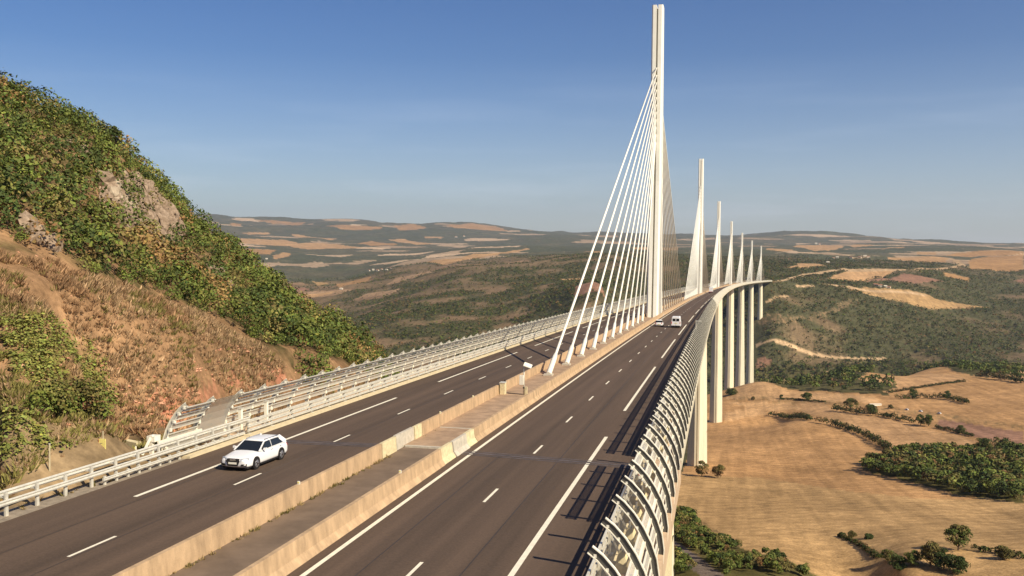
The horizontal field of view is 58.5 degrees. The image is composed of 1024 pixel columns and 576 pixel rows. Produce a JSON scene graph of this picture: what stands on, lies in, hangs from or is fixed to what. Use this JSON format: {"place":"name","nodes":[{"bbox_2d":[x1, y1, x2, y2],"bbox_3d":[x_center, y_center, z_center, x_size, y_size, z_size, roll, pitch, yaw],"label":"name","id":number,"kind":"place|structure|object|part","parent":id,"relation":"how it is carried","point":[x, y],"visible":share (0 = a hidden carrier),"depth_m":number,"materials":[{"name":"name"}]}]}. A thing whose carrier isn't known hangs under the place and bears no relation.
{"place":"outdoors","nodes":[
{"label":"outdoors","id":0,"kind":"place"},
{"bbox_2d":[0,458,184,522],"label":"verge","id":1,"kind":"structure","parent":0,"point":[15,512],"depth_m":46.74,"materials":[{"name":"beige concrete"}]},
{"bbox_2d":[0,416,250,516],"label":"safety rail","id":2,"kind":"object","parent":1,"relation":"on","point":[37,492],"visible":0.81,"depth_m":50.05,"materials":[{"name":"metal"}]},
{"bbox_2d":[102,432,244,484],"bbox_3d":[-20.364,10.302,56.293,0.337,0.932,15.011,1,3,13],"label":"safety rail","id":3,"kind":"object","parent":1,"relation":"on","point":[149,464],"visible":0.76,"depth_m":54.37,"materials":[{"name":"metal"}]},
{"bbox_2d":[169,447,436,575],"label":"median pavement","id":4,"kind":"structure","parent":0,"point":[234,557],"depth_m":42.48,"materials":[{"name":"concrete"}]},
{"bbox_2d":[112,444,382,575],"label":"concrete barrier","id":5,"kind":"object","parent":4,"relation":"on","point":[180,555],"visible":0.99,"depth_m":40.29,"materials":[{"name":"beige concrete"}]},
{"bbox_2d":[233,449,445,575],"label":"concrete barrier","id":6,"kind":"object","parent":4,"relation":"on","point":[290,556],"visible":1,"depth_m":40.37,"materials":[{"name":"beige concrete"}]},
{"bbox_2d":[379,436,396,457],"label":"barrier block","id":7,"kind":"structure","parent":4,"relation":"on","point":[389,446],"depth_m":58.16,"materials":[{"name":"beige concrete"}]},
{"bbox_2d":[438,442,455,463],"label":"barrier block","id":8,"kind":"structure","parent":4,"relation":"on","point":[448,454],"depth_m":56.66,"materials":[{"name":"beige concrete"}]},
{"bbox_2d":[450,433,469,455],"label":"barrier block","id":9,"kind":"structure","parent":4,"relation":"on","point":[460,445],"depth_m":59.31,"materials":[{"name":"concrete"}]},
{"bbox_2d":[0,100,1023,575],"bbox_3d":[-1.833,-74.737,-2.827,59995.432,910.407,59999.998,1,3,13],"label":"terrain","id":10,"kind":"structure","parent":0,"point":[798,490],"depth_m":918.53,"materials":[{"name":"brown soil"}]},
{"bbox_2d":[15,210,62,252],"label":"boulder group","id":11,"kind":"object","parent":10,"relation":"on","point":[24,216],"visible":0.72,"depth_m":81.94,"materials":[{"name":"stone"}]},
{"bbox_2d":[48,443,50,470],"bbox_3d":[-24.705,9.463,48.807,0.145,2.341,0.110,1,3,13],"label":"marker post","id":12,"kind":"object","parent":10,"relation":"on","point":[49,458],"visible":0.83,"depth_m":48.76,"materials":[{"name":"beige plastic"}]},
{"bbox_2d":[22,378,82,415],"bbox_3d":[-26.887,6.539,52.909,3.644,2.661,3.559,1,3,13],"label":"roadside bush","id":13,"kind":"object","parent":10,"relation":"on","point":[53,395],"visible":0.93,"depth_m":52.60,"materials":[{"name":"green plant"}]},
{"bbox_2d":[0,311,118,460],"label":"undergrowth","id":14,"kind":"object","parent":10,"relation":"on","point":[39,366],"visible":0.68,"depth_m":58.46,"materials":[{"name":"green plant"}]},
{"bbox_2d":[63,376,119,421],"bbox_3d":[-26.044,7.196,55.497,3.809,3.739,3.643,-1,3,-35],"label":"roadside bush","id":15,"kind":"object","parent":10,"relation":"on","point":[86,389],"visible":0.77,"depth_m":55.41,"materials":[{"name":"green plant"}]},
{"bbox_2d":[99,431,105,448],"bbox_3d":[-23.748,9.549,53.025,0.455,2.500,0.126,1,3,13],"label":"road sign","id":16,"kind":"object","parent":10,"relation":"on","point":[102,441],"visible":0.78,"depth_m":52.94,"materials":[{"name":"yellow metal"}]},
{"bbox_2d":[107,126,121,144],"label":"pine tree","id":17,"kind":"object","parent":10,"relation":"on","point":[115,131],"visible":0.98,"depth_m":145.25,"materials":[{"name":"green plant"}]},
{"bbox_2d":[109,180,138,207],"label":"rock outcrop","id":18,"kind":"object","parent":10,"relation":"on","point":[115,191],"visible":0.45,"depth_m":123.39,"materials":[{"name":"stone"}]},
{"bbox_2d":[123,439,139,447],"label":"wall","id":19,"kind":"structure","parent":10,"relation":"on","point":[130,443],"depth_m":59.16,"materials":[{"name":"beige concrete"}]},
{"bbox_2d":[95,169,185,241],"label":"rock outcrop","id":20,"kind":"object","parent":10,"relation":"on","point":[165,216],"visible":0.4,"depth_m":132.83,"materials":[{"name":"stone"}]},
{"bbox_2d":[141,434,160,454],"bbox_3d":[-22.481,10.005,56.216,0.550,1.698,2.051,1,3,13],"label":"screen end frame","id":21,"kind":"object","parent":10,"relation":"on","point":[152,439],"visible":0.57,"depth_m":56.62,"materials":[{"name":"white paint"}]},
{"bbox_2d":[2,251,354,435],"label":"rubble","id":22,"kind":"object","parent":10,"relation":"on","point":[137,380],"visible":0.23,"depth_m":80.71,"materials":[{"name":"stone"}]},
{"bbox_2d":[0,245,375,501],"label":"dry grass","id":23,"kind":"structure","parent":10,"relation":"on","point":[12,299],"depth_m":79.41,"materials":[{"name":"brown plant"}]},
{"bbox_2d":[0,70,399,388],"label":"hillside scrub","id":24,"kind":"object","parent":10,"relation":"on","point":[321,325],"visible":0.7,"depth_m":116.86,"materials":[{"name":"green plant"}]},
{"bbox_2d":[206,264,232,285],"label":"boulder group","id":25,"kind":"object","parent":10,"relation":"on","point":[211,267],"visible":0.11,"depth_m":136.74,"materials":[{"name":"stone"}]},
{"bbox_2d":[215,4,771,575],"bbox_3d":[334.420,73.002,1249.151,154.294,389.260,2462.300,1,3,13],"label":"viaduct","id":26,"kind":"object","parent":10,"relation":"on","point":[657,284],"visible":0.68,"depth_m":253.77,"materials":[{"name":"concrete"}]},
{"bbox_2d":[18,430,433,574],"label":"weeds","id":27,"kind":"object","parent":26,"relation":"on","point":[257,527],"visible":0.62,"depth_m":45.33,"materials":[{"name":"green plant"}]},
{"bbox_2d":[237,407,243,432],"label":"screen post","id":28,"kind":"object","parent":26,"relation":"on","point":[240,412],"visible":0.86,"depth_m":65.06,"materials":[{"name":"white metal"}]},
{"bbox_2d":[263,400,268,423],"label":"screen post","id":29,"kind":"object","parent":26,"relation":"on","point":[266,407],"visible":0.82,"depth_m":68.75,"materials":[{"name":"white metal"}]},
{"bbox_2d":[0,283,732,575],"bbox_3d":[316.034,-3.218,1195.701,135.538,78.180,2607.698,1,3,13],"label":"road surface","id":30,"kind":"object","parent":26,"relation":"attached to","point":[119,554],"visible":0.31,"depth_m":49.19,"materials":[{"name":"grey asphalt"}]},
{"bbox_2d":[176,436,248,458],"bbox_3d":[-19.502,10.417,59.954,1.003,0.399,7.314,1,3,13],"label":"kerb nose","id":31,"kind":"object","parent":30,"relation":"on","point":[213,447],"visible":0.73,"depth_m":59.26,"materials":[{"name":"beige concrete"}]},
{"bbox_2d":[221,433,286,469],"bbox_3d":[-15.513,9.847,55.153,2.240,1.537,5.045,1,1,14],"label":"estate car","id":32,"kind":"object","parent":30,"relation":"on","point":[254,452],"visible":1,"depth_m":54.49,"materials":[{"name":"white paint"}]},
{"bbox_3d":[-14.619,9.413,55.514,0.198,0.465,2.450,1,1,14],"label":"side window","id":33,"kind":"part","parent":32,"relation":"part of","materials":[{"name":"black glass"}]},
{"bbox_2d":[240,440,376,446],"bbox_3d":[-13.083,10.503,61.917,10.820,0.062,1.278,1,3,9],"label":"expansion joint","id":34,"kind":"object","parent":30,"relation":"on","point":[324,443],"visible":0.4,"depth_m":61.79,"materials":[{"name":"metal"}]},
{"bbox_2d":[0,329,673,575],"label":"asphalt seams","id":35,"kind":"object","parent":30,"relation":"on","point":[331,444],"visible":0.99,"depth_m":45.09,"materials":[{"name":"black asphalt"}]},
{"bbox_2d":[393,427,413,449],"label":"barrier block","id":36,"kind":"structure","parent":30,"relation":"on","point":[404,437],"depth_m":61.19,"materials":[{"name":"concrete"}]},
{"bbox_2d":[412,423,421,438],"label":"barrier block","id":37,"kind":"structure","parent":30,"relation":"on","point":[418,430],"depth_m":63.75,"materials":[{"name":"beige concrete"}]},
{"bbox_2d":[405,427,470,448],"bbox_3d":[-4.499,10.464,64.149,3.602,0.262,7.784,1,3,13],"label":"median joint","id":38,"kind":"object","parent":26,"relation":"on","point":[420,446],"visible":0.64,"depth_m":60.62,"materials":[{"name":"concrete"}]},
{"bbox_2d":[157,280,758,450],"bbox_3d":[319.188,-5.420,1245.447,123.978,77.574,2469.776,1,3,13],"label":"wind screen","id":39,"kind":"object","parent":26,"relation":"attached to","point":[205,406],"visible":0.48,"depth_m":87.92,"materials":[{"name":"white paint"}]},
{"bbox_2d":[243,281,748,433],"bbox_3d":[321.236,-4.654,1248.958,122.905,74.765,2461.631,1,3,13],"label":"safety rail","id":40,"kind":"object","parent":26,"relation":"on","point":[328,404],"visible":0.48,"depth_m":90.33,"materials":[{"name":"metal"}]},
{"bbox_2d":[499,380,505,394],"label":"utility cabinet","id":41,"kind":"object","parent":26,"relation":"on","point":[502,387],"visible":1,"depth_m":87.15,"materials":[{"name":"beige metal"}]},
{"bbox_2d":[287,285,729,575],"bbox_3d":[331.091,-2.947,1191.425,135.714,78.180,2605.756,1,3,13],"label":"road surface","id":42,"kind":"object","parent":26,"relation":"attached to","point":[452,535],"visible":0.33,"depth_m":49.15,"materials":[{"name":"grey asphalt"}]},
{"bbox_2d":[67,292,714,575],"bbox_3d":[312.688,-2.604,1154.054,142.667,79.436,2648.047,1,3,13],"label":"road markings","id":43,"kind":"object","parent":42,"relation":"on","point":[516,567],"visible":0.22,"depth_m":50.09,"materials":[{"name":"paint"}]},
{"bbox_2d":[464,428,477,446],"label":"barrier block","id":44,"kind":"structure","parent":42,"relation":"on","point":[471,439],"depth_m":62.17,"materials":[{"name":"beige concrete"}]},
{"bbox_2d":[463,450,630,467],"bbox_3d":[2.107,10.752,57.456,11.518,0.077,1.272,1,3,19],"label":"expansion joint","id":45,"kind":"object","parent":42,"relation":"on","point":[545,458],"visible":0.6,"depth_m":57.38,"materials":[{"name":"metal"}]},
{"bbox_2d":[601,458,652,575],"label":"approach kerb","id":46,"kind":"structure","parent":42,"relation":"on","point":[626,520],"depth_m":42.04,"materials":[{"name":"concrete"}]},
{"bbox_2d":[586,454,648,575],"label":"safety rail","id":47,"kind":"object","parent":46,"relation":"on","point":[604,546],"visible":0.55,"depth_m":39.04,"materials":[{"name":"metal"}]},
{"bbox_2d":[655,320,663,326],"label":"hatchback","id":48,"kind":"object","parent":42,"relation":"on","point":[659,323],"visible":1,"depth_m":208.07,"materials":[{"name":"white paint"}]},
{"bbox_2d":[671,316,681,327],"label":"panel van","id":49,"kind":"object","parent":42,"relation":"on","point":[676,320],"visible":1,"depth_m":203.97,"materials":[{"name":"white paint"}]},
{"bbox_2d":[519,362,531,394],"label":"monitoring mast","id":50,"kind":"object","parent":26,"relation":"on","point":[522,377],"visible":0.99,"depth_m":87.11,"materials":[{"name":"metal"}]},
{"bbox_2d":[420,283,735,434],"bbox_3d":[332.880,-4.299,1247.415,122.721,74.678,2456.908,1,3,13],"label":"concrete barrier","id":51,"kind":"object","parent":26,"relation":"on","point":[442,418],"visible":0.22,"depth_m":82.81,"materials":[{"name":"beige concrete"}]},
{"bbox_2d":[472,283,736,440],"bbox_3d":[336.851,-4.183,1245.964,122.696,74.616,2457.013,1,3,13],"label":"concrete barrier","id":52,"kind":"object","parent":26,"relation":"on","point":[487,426],"visible":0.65,"depth_m":90.16,"materials":[{"name":"beige concrete"}]},
{"bbox_2d":[654,442,664,455],"bbox_3d":[9.578,10.272,59.203,0.700,1.000,1.200,1,3,13],"label":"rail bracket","id":53,"kind":"object","parent":26,"relation":"on","point":[661,449],"visible":0.17,"depth_m":58.90,"materials":[{"name":"beige metal"}]},
{"bbox_2d":[644,360,683,455],"bbox_3d":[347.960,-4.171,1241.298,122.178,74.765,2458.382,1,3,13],"label":"safety rail","id":54,"kind":"object","parent":26,"relation":"on","point":[653,425],"visible":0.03,"depth_m":68.03,"materials":[{"name":"metal"}]},
{"bbox_2d":[660,431,667,444],"bbox_3d":[10.323,10.229,62.520,0.700,1.000,1.200,1,3,13],"label":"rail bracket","id":55,"kind":"object","parent":26,"relation":"on","point":[663,437],"visible":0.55,"depth_m":62.34,"materials":[{"name":"beige metal"}]},
{"bbox_2d":[587,280,771,575],"bbox_3d":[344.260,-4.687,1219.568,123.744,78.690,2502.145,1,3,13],"label":"wind screen","id":56,"kind":"object","parent":26,"relation":"attached to","point":[690,358],"visible":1,"depth_m":47.89,"materials":[{"name":"white paint"}]},
{"bbox_2d":[620,460,680,575],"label":"approach ledge","id":57,"kind":"object","parent":10,"relation":"on","point":[667,540],"visible":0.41,"depth_m":42.84,"materials":[{"name":"beige concrete"}]},
{"bbox_2d":[615,546,632,574],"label":"rail bracket","id":58,"kind":"object","parent":57,"relation":"on","point":[622,562],"visible":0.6,"depth_m":35.67,"materials":[{"name":"beige metal"}]},
{"bbox_2d":[625,521,639,548],"bbox_3d":[5.119,10.528,39.303,0.700,1.000,1.200,1,3,13],"label":"rail bracket","id":59,"kind":"object","parent":57,"relation":"on","point":[631,535],"visible":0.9,"depth_m":39.05,"materials":[{"name":"beige metal"}]},
{"bbox_2d":[630,502,645,525],"bbox_3d":[5.860,10.485,42.620,0.700,1.000,1.200,1,3,13],"label":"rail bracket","id":60,"kind":"object","parent":57,"relation":"on","point":[638,512],"visible":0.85,"depth_m":42.44,"materials":[{"name":"beige metal"}]},
{"bbox_2d":[637,486,650,508],"bbox_3d":[6.603,10.442,45.937,0.700,1.000,1.200,1,3,13],"label":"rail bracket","id":61,"kind":"object","parent":57,"relation":"on","point":[646,496],"visible":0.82,"depth_m":45.80,"materials":[{"name":"beige metal"}]},
{"bbox_2d":[644,471,651,492],"bbox_3d":[7.346,10.400,49.254,0.700,1.000,1.200,1,3,13],"label":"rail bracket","id":62,"kind":"object","parent":57,"relation":"on","point":[647,489],"visible":0.23,"depth_m":48.84,"materials":[{"name":"beige metal"}]},
{"bbox_2d":[648,466,655,478],"bbox_3d":[8.089,10.357,52.571,0.700,1.000,1.200,1,3,13],"label":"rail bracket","id":63,"kind":"object","parent":57,"relation":"on","point":[653,476],"visible":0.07,"depth_m":52.16,"materials":[{"name":"beige metal"}]},
{"bbox_2d":[286,250,1023,393],"bbox_3d":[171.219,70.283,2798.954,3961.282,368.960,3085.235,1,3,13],"label":"woods","id":64,"kind":"object","parent":10,"relation":"on","point":[766,264],"visible":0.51,"depth_m":2448.57,"materials":[{"name":"green plant"}]},
{"bbox_2d":[665,536,671,575],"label":"retaining wall","id":65,"kind":"structure","parent":10,"relation":"on","point":[668,571],"depth_m":54.05,"materials":[{"name":"beige concrete"}]},
{"bbox_2d":[694,460,708,475],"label":"broadleaf tree","id":66,"kind":"object","parent":10,"relation":"on","point":[699,469],"visible":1,"depth_m":539.85,"materials":[{"name":"green plant"}]},
{"bbox_2d":[712,464,725,477],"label":"broadleaf tree","id":67,"kind":"object","parent":10,"relation":"on","point":[716,470],"visible":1,"depth_m":534.44,"materials":[{"name":"green plant"}]},
{"bbox_2d":[725,387,738,394],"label":"field bush","id":68,"kind":"object","parent":10,"relation":"on","point":[731,391],"visible":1,"depth_m":1102.52,"materials":[{"name":"green plant"}]},
{"bbox_2d":[674,505,809,574],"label":"valley scrub","id":69,"kind":"object","parent":10,"relation":"on","point":[687,535],"visible":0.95,"depth_m":277.58,"materials":[{"name":"green plant"}]},
{"bbox_2d":[768,411,812,419],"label":"hedge","id":70,"kind":"object","parent":10,"relation":"on","point":[800,415],"visible":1,"depth_m":891.90,"materials":[{"name":"green plant"}]},
{"bbox_2d":[780,397,825,401],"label":"hedge","id":71,"kind":"object","parent":10,"relation":"on","point":[815,400],"visible":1,"depth_m":1004.25,"materials":[{"name":"green plant"}]},
{"bbox_2d":[801,392,811,398],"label":"broadleaf tree","id":72,"kind":"object","parent":10,"relation":"on","point":[805,395],"visible":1,"depth_m":1004.90,"materials":[{"name":"green plant"}]},
{"bbox_2d":[842,398,859,407],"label":"broadleaf tree","id":73,"kind":"object","parent":10,"relation":"on","point":[850,401],"visible":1,"depth_m":898.47,"materials":[{"name":"green plant"}]},
{"bbox_2d":[847,530,857,536],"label":"field bush","id":74,"kind":"object","parent":10,"relation":"on","point":[851,533],"visible":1,"depth_m":323.34,"materials":[{"name":"green plant"}]},
{"bbox_2d":[814,417,894,448],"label":"hedge","id":75,"kind":"object","parent":10,"relation":"on","point":[884,444],"visible":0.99,"depth_m":721.99,"materials":[{"name":"green plant"}]},
{"bbox_2d":[831,403,879,414],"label":"hedge","id":76,"kind":"object","parent":10,"relation":"on","point":[860,410],"visible":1,"depth_m":856.34,"materials":[{"name":"green plant"}]},
{"bbox_2d":[837,534,880,557],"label":"hedge","id":77,"kind":"object","parent":10,"relation":"on","point":[868,549],"visible":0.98,"depth_m":301.17,"materials":[{"name":"green plant"}]},
{"bbox_2d":[864,533,873,538],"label":"field bush","id":78,"kind":"object","parent":10,"relation":"on","point":[869,536],"visible":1,"depth_m":314.98,"materials":[{"name":"green plant"}]},
{"bbox_2d":[865,452,873,457],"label":"broadleaf tree","id":79,"kind":"object","parent":10,"relation":"on","point":[868,454],"visible":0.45,"depth_m":579.27,"materials":[{"name":"green plant"}]},
{"bbox_2d":[865,404,877,411],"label":"broadleaf tree","id":80,"kind":"object","parent":10,"relation":"on","point":[869,407],"visible":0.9,"depth_m":851.36,"materials":[{"name":"green plant"}]},
{"bbox_2d":[744,359,1023,389],"bbox_3d":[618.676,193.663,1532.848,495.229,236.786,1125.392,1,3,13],"label":"brow wood","id":81,"kind":"object","parent":10,"relation":"on","point":[816,380],"visible":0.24,"depth_m":1184.16,"materials":[{"name":"green plant"}]},
{"bbox_2d":[879,549,893,560],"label":"field bush","id":82,"kind":"object","parent":10,"relation":"on","point":[886,554],"visible":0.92,"depth_m":272.54,"materials":[{"name":"green plant"}]},
{"bbox_2d":[878,412,915,422],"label":"hedge","id":83,"kind":"object","parent":10,"relation":"on","point":[903,417],"visible":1,"depth_m":804.45,"materials":[{"name":"green plant"}]},
{"bbox_2d":[888,553,906,570],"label":"field bush","id":84,"kind":"object","parent":10,"relation":"on","point":[897,562],"visible":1,"depth_m":255.58,"materials":[{"name":"green plant"}]},
{"bbox_2d":[903,550,922,565],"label":"tree","id":85,"kind":"object","parent":10,"relation":"on","point":[912,556],"visible":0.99,"depth_m":254.03,"materials":[{"name":"green plant"}]},
{"bbox_2d":[907,388,918,395],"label":"broadleaf tree","id":86,"kind":"object","parent":10,"relation":"on","point":[912,390],"visible":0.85,"depth_m":962.14,"materials":[{"name":"green plant"}]},
{"bbox_2d":[915,414,924,424],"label":"broadleaf tree","id":87,"kind":"object","parent":10,"relation":"on","point":[920,421],"visible":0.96,"depth_m":769.25,"materials":[{"name":"green plant"}]},
{"bbox_2d":[886,379,965,392],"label":"hedge","id":88,"kind":"object","parent":10,"relation":"on","point":[932,384],"visible":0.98,"depth_m":1039.14,"materials":[{"name":"green plant"}]},
{"bbox_2d":[923,414,933,425],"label":"broadleaf tree","id":89,"kind":"object","parent":10,"relation":"on","point":[928,419],"visible":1,"depth_m":759.31,"materials":[{"name":"green plant"}]},
{"bbox_2d":[918,541,945,566],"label":"broadleaf tree","id":90,"kind":"object","parent":10,"relation":"on","point":[927,551],"visible":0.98,"depth_m":252.08,"materials":[{"name":"green plant"}]},
{"bbox_2d":[894,392,969,402],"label":"hedge","id":91,"kind":"object","parent":10,"relation":"on","point":[958,398],"visible":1,"depth_m":937.77,"materials":[{"name":"green plant"}]},
{"bbox_2d":[859,436,1023,498],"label":"copse","id":92,"kind":"object","parent":10,"relation":"on","point":[978,469],"visible":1,"depth_m":514.51,"materials":[{"name":"green plant"}]},
{"bbox_2d":[932,548,953,569],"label":"broadleaf tree","id":93,"kind":"object","parent":10,"relation":"on","point":[941,555],"visible":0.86,"depth_m":249.18,"materials":[{"name":"green plant"}]},
{"bbox_2d":[935,424,974,435],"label":"hedge","id":94,"kind":"object","parent":10,"relation":"on","point":[964,432],"visible":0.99,"depth_m":715.88,"materials":[{"name":"green plant"}]},
{"bbox_2d":[943,524,972,549],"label":"broadleaf tree","id":95,"kind":"object","parent":10,"relation":"on","point":[961,531],"visible":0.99,"depth_m":268.17,"materials":[{"name":"green plant"}]},
{"bbox_2d":[945,554,970,574],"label":"broadleaf tree","id":96,"kind":"object","parent":10,"relation":"on","point":[957,564],"visible":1,"depth_m":245.23,"materials":[{"name":"green plant"}]},
{"bbox_2d":[955,425,966,432],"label":"field bush","id":97,"kind":"object","parent":10,"relation":"on","point":[960,428],"visible":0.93,"depth_m":709.30,"materials":[{"name":"green plant"}]},
{"bbox_2d":[975,438,995,450],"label":"broadleaf tree","id":98,"kind":"object","parent":10,"relation":"on","point":[983,442],"visible":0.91,"depth_m":595.40,"materials":[{"name":"green plant"}]},
{"bbox_2d":[970,544,1023,558],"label":"hedge","id":99,"kind":"object","parent":10,"relation":"on","point":[985,548],"visible":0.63,"depth_m":264.81,"materials":[{"name":"green plant"}]},
{"bbox_2d":[975,370,1023,382],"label":"hedge","id":100,"kind":"object","parent":10,"relation":"on","point":[1003,376],"visible":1,"depth_m":1070.58,"materials":[{"name":"green plant"}]},
{"bbox_2d":[994,545,1014,558],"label":"field bush","id":101,"kind":"object","parent":10,"relation":"on","point":[1004,552],"visible":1,"depth_m":253.95,"materials":[{"name":"green plant"}]},
{"bbox_2d":[0,0,1023,242],"label":"sky","id":102,"kind":"structure","parent":0,"point":[896,119],"materials":[{"name":"blue"}]}
]}

